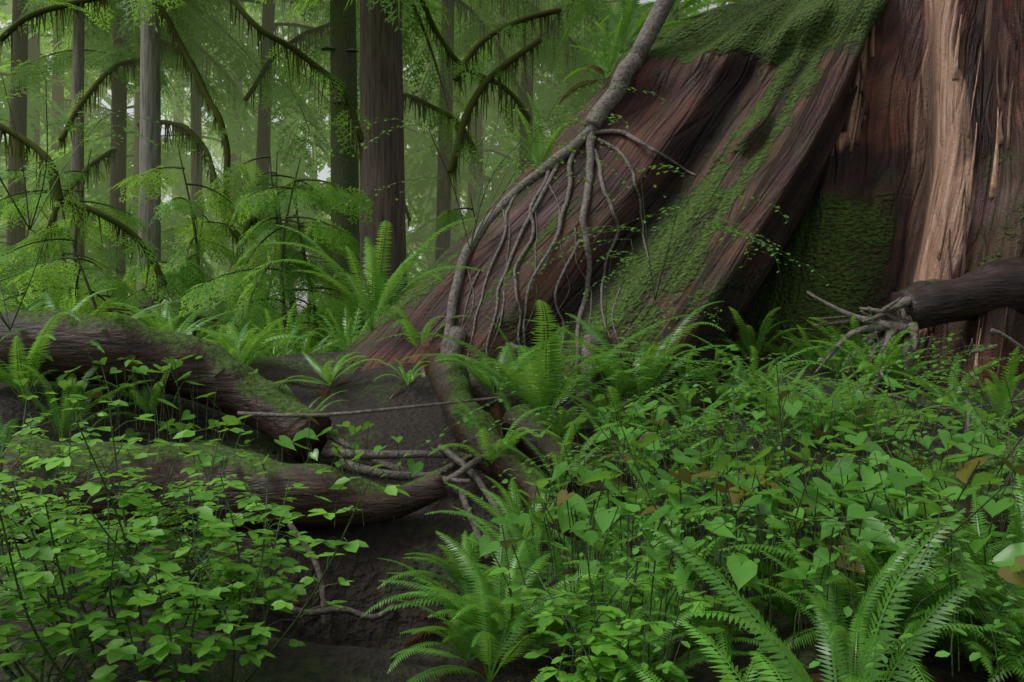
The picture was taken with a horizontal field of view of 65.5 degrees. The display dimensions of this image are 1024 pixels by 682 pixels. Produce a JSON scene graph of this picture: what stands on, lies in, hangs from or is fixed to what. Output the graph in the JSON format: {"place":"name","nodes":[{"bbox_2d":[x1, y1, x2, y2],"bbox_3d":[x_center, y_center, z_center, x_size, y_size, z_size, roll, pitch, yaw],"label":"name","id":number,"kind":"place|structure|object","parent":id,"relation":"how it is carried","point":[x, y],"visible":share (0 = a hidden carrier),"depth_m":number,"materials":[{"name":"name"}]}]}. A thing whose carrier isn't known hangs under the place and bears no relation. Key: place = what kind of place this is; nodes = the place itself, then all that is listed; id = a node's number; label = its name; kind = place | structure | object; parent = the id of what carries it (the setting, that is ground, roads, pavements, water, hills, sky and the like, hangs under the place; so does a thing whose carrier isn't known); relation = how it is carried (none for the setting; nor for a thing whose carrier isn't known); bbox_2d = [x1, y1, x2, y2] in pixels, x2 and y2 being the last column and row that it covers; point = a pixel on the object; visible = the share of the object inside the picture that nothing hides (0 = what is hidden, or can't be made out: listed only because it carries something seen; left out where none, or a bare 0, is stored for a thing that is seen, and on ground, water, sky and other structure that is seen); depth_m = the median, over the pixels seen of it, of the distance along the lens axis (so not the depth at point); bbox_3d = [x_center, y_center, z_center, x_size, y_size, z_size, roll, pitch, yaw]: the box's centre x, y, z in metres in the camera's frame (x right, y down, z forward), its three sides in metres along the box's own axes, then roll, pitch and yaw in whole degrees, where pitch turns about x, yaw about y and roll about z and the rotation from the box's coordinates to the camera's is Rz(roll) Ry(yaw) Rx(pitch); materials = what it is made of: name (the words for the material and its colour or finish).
{"place":"outdoors","nodes":[
{"label":"outdoors","id":0,"kind":"place"},
{"bbox_2d":[0,0,732,313],"label":"sky","id":1,"kind":"structure","parent":0,"point":[323,174],"materials":[{"name":"white"}]},
{"bbox_2d":[0,352,1023,681],"bbox_3d":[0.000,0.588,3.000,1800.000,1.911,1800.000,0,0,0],"label":"ground","id":2,"kind":"structure","parent":0,"point":[344,648],"depth_m":3.52,"materials":[{"name":"brown soil"}]},
{"bbox_2d":[0,392,724,681],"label":"bright shrub leaves","id":3,"kind":"object","parent":2,"relation":"on","point":[161,649],"visible":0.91,"depth_m":1.92,"materials":[{"name":"green plant"}]},
{"bbox_2d":[0,0,731,357],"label":"background foliage","id":4,"kind":"object","parent":2,"relation":"on","point":[202,30],"visible":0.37,"depth_m":15.11,"materials":[{"name":"green plant"}]},
{"bbox_2d":[0,0,737,353],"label":"tree trunks","id":5,"kind":"object","parent":2,"relation":"on","point":[380,78],"visible":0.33,"depth_m":12.75,"materials":[{"name":"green plant"}]},
{"bbox_2d":[0,0,608,302],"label":"hanging moss","id":6,"kind":"object","parent":5,"relation":"attached to","point":[188,133],"visible":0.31,"depth_m":11.50,"materials":[{"name":"green plant"}]},
{"bbox_2d":[321,45,357,104],"bbox_3d":[-2.762,-4.255,12.705,0.608,0.945,0.150,0,0,0],"label":"bracket fungus","id":7,"kind":"object","parent":5,"relation":"attached to","point":[332,48],"visible":0.77,"depth_m":12.71},
{"bbox_2d":[0,0,1023,681],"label":"ferns","id":8,"kind":"object","parent":2,"relation":"on","point":[496,626],"visible":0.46,"depth_m":3.31,"materials":[{"name":"green plant"}]},
{"bbox_2d":[0,309,1023,568],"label":"roots","id":9,"kind":"object","parent":2,"relation":"on","point":[236,385],"visible":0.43,"depth_m":3.95,"materials":[{"name":"brown wood"}]},
{"bbox_2d":[0,60,1023,681],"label":"plant stems","id":10,"kind":"object","parent":2,"relation":"on","point":[130,558],"visible":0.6,"depth_m":2.27,"materials":[{"name":"green plant"}]},
{"bbox_2d":[0,60,1023,680],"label":"understory leaves","id":11,"kind":"object","parent":10,"relation":"on","point":[744,570],"visible":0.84,"depth_m":2.57,"materials":[{"name":"green plant"}]},
{"bbox_2d":[440,0,696,399],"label":"roots","id":12,"kind":"object","parent":2,"relation":"on","point":[626,70],"visible":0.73,"depth_m":5.87,"materials":[{"name":"brown wood"}]},
{"bbox_2d":[335,0,888,399],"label":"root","id":13,"kind":"object","parent":2,"relation":"on","point":[757,96],"visible":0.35,"depth_m":5.84,"materials":[{"name":"brown plant"}]},
{"bbox_2d":[237,291,1023,626],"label":"roots and sticks","id":14,"kind":"object","parent":2,"relation":"on","point":[891,319],"visible":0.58,"depth_m":4.01,"materials":[{"name":"brown wood"}]},
{"bbox_2d":[733,0,1023,386],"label":"tree trunk","id":15,"kind":"object","parent":2,"relation":"on","point":[866,233],"visible":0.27,"depth_m":6.03,"materials":[{"name":"brown plant"}]},
{"bbox_2d":[830,0,1019,385],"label":"exposed wood","id":16,"kind":"object","parent":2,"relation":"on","point":[862,111],"visible":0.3,"depth_m":5.61,"materials":[{"name":"beige wood"}]},
{"bbox_2d":[888,257,1023,329],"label":"fallen log","id":17,"kind":"object","parent":2,"relation":"on","point":[981,290],"visible":0.91,"depth_m":5.01,"materials":[{"name":"brown wood"}]}
]}

